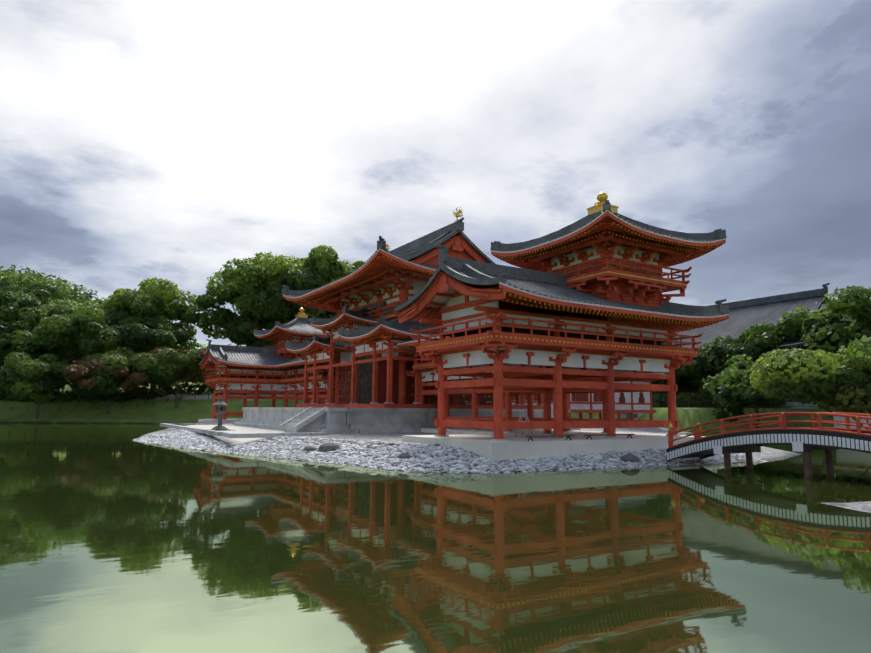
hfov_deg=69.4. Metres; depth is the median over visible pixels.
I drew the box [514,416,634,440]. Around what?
poles and step ladder
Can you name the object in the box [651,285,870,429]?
west bank trees
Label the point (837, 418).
precinct wall
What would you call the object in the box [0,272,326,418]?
bank trees
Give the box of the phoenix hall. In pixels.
[234,207,579,433]
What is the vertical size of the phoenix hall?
15.951 m
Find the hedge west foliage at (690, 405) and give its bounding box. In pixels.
[652,392,784,407]
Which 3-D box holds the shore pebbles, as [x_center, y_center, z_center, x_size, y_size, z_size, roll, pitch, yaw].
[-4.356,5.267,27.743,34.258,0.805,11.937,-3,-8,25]
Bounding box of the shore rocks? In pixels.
[160,423,638,462]
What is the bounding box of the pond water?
[0,423,870,652]
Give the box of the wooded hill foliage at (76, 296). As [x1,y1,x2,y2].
[0,265,236,375]
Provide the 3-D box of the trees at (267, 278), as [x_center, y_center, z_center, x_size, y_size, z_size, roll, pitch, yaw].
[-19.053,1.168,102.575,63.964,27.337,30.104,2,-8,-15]
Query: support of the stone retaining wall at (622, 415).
on the ground
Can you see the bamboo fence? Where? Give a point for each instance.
(710, 401)
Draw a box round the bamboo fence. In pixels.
[652,394,791,407]
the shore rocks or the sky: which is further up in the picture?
the sky
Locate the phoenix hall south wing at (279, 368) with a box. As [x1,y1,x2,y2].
[198,307,335,422]
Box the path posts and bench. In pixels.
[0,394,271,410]
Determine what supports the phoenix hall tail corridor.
on the ground
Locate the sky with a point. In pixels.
(176, 141)
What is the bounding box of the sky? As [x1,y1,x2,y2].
[0,0,870,350]
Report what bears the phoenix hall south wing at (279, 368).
on the ground
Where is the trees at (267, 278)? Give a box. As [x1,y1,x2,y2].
[98,245,363,390]
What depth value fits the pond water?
8.47 m
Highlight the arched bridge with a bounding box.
[666,412,870,476]
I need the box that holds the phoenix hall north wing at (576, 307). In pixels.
[394,192,729,460]
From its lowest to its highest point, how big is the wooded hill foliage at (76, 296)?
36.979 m
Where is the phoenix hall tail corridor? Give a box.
[512,373,663,419]
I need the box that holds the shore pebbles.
[132,429,768,472]
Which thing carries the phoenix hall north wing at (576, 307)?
on the ground
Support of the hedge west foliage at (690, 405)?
on the ground
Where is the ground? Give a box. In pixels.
[0,352,870,511]
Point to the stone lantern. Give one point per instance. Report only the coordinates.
(220, 405)
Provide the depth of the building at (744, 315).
70.48 m
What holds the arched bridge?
on the ground
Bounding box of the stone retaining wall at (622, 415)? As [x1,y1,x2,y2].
[615,413,643,419]
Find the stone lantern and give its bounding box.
[210,397,230,430]
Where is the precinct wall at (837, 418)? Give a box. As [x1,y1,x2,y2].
[828,406,870,429]

